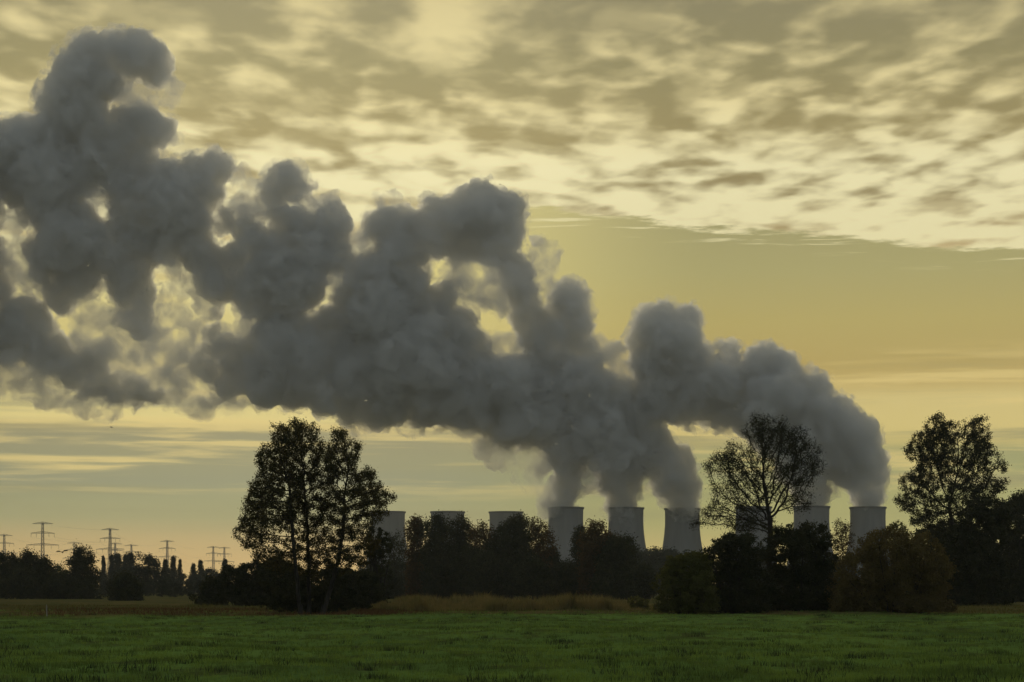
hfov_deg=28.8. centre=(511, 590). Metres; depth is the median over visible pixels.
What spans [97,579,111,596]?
tree
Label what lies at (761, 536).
cooling tower
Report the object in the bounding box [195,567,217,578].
tree
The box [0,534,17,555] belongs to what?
power pylon
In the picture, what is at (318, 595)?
shrub
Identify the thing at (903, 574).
shrub
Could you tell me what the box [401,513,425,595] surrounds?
grove tree
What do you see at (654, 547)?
tree
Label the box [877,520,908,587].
young tree
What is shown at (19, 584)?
bush
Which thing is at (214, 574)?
tree
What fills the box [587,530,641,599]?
grove tree
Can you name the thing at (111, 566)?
poplar tree
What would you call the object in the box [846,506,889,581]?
cooling tower
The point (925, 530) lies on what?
dense tree
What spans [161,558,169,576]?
poplar tree
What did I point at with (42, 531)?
power pylon
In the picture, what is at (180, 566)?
poplar tree
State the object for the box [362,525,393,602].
tree
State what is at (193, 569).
poplar tree
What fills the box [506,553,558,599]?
grove tree
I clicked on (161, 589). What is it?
tree
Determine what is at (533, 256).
sky
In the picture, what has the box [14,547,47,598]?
meadow tree
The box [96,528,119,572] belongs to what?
power pylon
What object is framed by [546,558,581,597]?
grove tree
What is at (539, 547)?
grove tree
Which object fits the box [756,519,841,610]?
shrub
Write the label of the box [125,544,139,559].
power pylon
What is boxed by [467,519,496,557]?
grove tree
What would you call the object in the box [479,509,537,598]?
grove tree
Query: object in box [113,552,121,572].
poplar tree
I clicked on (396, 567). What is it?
grove tree
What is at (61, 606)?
rough grass
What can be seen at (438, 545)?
grove tree
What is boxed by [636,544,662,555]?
tree
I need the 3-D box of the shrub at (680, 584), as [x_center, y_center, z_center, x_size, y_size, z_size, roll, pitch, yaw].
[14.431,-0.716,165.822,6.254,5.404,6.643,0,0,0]
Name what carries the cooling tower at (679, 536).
on the ground at (172, 601)
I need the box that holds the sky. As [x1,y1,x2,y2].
[0,0,1023,582]
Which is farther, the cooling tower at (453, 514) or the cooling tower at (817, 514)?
the cooling tower at (453, 514)
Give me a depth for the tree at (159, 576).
699.65 m
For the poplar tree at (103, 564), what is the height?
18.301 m
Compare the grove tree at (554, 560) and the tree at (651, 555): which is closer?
the grove tree at (554, 560)
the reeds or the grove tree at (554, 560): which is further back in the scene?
the grove tree at (554, 560)
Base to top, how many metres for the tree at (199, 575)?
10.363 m
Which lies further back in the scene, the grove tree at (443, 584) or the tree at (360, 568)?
the tree at (360, 568)
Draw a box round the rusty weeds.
[0,606,433,616]
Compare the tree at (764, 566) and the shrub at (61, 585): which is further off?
the tree at (764, 566)
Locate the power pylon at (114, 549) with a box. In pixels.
[106,543,122,558]
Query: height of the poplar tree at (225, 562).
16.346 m
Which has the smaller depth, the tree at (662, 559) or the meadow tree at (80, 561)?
the meadow tree at (80, 561)
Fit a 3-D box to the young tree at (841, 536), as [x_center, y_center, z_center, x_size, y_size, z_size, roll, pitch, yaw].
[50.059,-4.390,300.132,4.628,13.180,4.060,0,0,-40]
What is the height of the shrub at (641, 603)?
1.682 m
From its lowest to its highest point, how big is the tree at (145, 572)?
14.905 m
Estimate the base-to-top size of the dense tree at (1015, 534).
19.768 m
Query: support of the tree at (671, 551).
on the ground at (172, 601)
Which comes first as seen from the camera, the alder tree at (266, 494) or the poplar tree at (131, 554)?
the alder tree at (266, 494)
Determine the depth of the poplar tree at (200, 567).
899.18 m
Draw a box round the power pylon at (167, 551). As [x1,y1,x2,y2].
[159,540,178,573]
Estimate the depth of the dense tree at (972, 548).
243.67 m
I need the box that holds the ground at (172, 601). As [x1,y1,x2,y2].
[0,592,1023,681]
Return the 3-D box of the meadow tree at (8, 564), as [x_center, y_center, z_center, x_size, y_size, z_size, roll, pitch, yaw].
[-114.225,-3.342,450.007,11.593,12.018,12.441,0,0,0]
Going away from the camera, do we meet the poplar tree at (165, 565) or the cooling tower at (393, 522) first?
the poplar tree at (165, 565)
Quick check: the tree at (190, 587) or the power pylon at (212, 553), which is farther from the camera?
the power pylon at (212, 553)
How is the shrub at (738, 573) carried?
on the ground at (172, 601)
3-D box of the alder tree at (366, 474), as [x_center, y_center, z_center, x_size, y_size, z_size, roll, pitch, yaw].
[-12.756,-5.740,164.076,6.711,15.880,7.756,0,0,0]
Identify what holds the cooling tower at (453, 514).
on the ground at (172, 601)
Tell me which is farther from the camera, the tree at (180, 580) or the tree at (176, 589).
the tree at (180, 580)
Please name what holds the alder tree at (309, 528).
on the ground at (172, 601)
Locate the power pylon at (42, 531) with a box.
[26,522,55,558]
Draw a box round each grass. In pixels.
[0,603,1023,613]
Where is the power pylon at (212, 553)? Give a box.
[203,546,220,569]
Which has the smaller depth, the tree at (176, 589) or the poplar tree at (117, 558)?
the tree at (176, 589)
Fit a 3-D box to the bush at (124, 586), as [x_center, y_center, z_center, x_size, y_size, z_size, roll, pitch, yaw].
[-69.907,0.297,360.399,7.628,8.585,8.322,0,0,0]
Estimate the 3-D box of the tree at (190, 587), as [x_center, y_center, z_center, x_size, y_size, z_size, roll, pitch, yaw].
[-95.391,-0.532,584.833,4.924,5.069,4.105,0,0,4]
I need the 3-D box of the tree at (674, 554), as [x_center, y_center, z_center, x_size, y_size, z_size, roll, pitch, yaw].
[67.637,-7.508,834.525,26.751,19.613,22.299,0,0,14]
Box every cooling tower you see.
[367,511,407,565]
[430,511,464,550]
[488,511,523,536]
[546,507,583,564]
[607,507,645,550]
[662,507,702,554]
[731,506,773,562]
[787,506,832,579]
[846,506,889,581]
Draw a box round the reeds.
[352,590,652,611]
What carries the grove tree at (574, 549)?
on the ground at (172, 601)
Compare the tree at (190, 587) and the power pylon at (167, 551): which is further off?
the power pylon at (167, 551)
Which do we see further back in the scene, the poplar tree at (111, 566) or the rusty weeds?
the poplar tree at (111, 566)
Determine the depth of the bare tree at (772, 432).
181.09 m
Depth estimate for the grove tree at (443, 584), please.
436.95 m
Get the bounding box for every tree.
[0,549,22,598]
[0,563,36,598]
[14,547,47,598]
[36,553,57,598]
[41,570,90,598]
[54,561,68,573]
[60,543,105,598]
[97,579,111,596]
[100,555,107,583]
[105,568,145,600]
[107,553,116,575]
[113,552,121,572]
[120,553,126,571]
[122,552,137,571]
[127,551,173,595]
[140,556,168,595]
[149,579,173,596]
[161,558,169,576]
[163,582,186,596]
[167,555,178,587]
[170,572,188,593]
[177,559,183,580]
[181,580,195,595]
[182,575,197,593]
[189,563,196,591]
[194,559,203,580]
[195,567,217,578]
[196,571,208,582]
[197,571,219,591]
[220,558,228,571]
[231,420,305,614]
[275,416,339,613]
[316,424,396,614]
[356,562,368,574]
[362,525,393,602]
[377,530,407,587]
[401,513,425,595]
[416,510,459,598]
[422,560,463,598]
[444,510,477,596]
[464,546,515,598]
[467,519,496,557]
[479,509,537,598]
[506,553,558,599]
[523,516,560,598]
[540,546,565,596]
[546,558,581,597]
[566,523,586,594]
[573,516,621,596]
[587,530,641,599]
[633,548,668,581]
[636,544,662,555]
[643,546,670,593]
[651,554,672,573]
[658,546,679,565]
[664,549,690,566]
[689,410,826,571]
[754,561,782,590]
[832,517,856,562]
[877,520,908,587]
[891,410,1011,539]
[908,518,956,591]
[936,496,1019,605]
[985,488,1023,601]
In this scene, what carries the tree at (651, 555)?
on the ground at (172, 601)
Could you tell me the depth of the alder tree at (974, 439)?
260.57 m
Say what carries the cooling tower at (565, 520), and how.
on the ground at (172, 601)
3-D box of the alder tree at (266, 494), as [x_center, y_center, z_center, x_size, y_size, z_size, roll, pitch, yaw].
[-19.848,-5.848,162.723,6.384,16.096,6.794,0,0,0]
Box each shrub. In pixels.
[188,555,290,605]
[259,565,373,609]
[270,577,359,612]
[626,595,649,608]
[649,549,722,613]
[695,529,780,612]
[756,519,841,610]
[824,525,958,612]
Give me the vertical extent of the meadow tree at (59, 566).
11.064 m
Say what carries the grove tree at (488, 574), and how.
on the ground at (172, 601)
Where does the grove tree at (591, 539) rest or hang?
on the ground at (172, 601)
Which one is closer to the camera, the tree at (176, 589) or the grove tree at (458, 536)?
the grove tree at (458, 536)
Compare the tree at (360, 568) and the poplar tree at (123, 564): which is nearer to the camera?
the tree at (360, 568)
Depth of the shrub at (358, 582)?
180.50 m
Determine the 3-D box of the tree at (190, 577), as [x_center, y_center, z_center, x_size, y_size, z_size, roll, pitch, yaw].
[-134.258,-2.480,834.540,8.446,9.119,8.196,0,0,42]
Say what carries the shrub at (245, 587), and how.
on the ground at (172, 601)
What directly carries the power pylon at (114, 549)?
on the ground at (172, 601)
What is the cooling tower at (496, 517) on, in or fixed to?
on the ground at (172, 601)
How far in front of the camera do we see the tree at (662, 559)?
829.86 m
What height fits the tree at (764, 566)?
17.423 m
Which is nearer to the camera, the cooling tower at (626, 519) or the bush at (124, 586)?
the bush at (124, 586)
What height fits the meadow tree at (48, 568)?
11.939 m
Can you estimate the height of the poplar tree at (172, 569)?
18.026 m

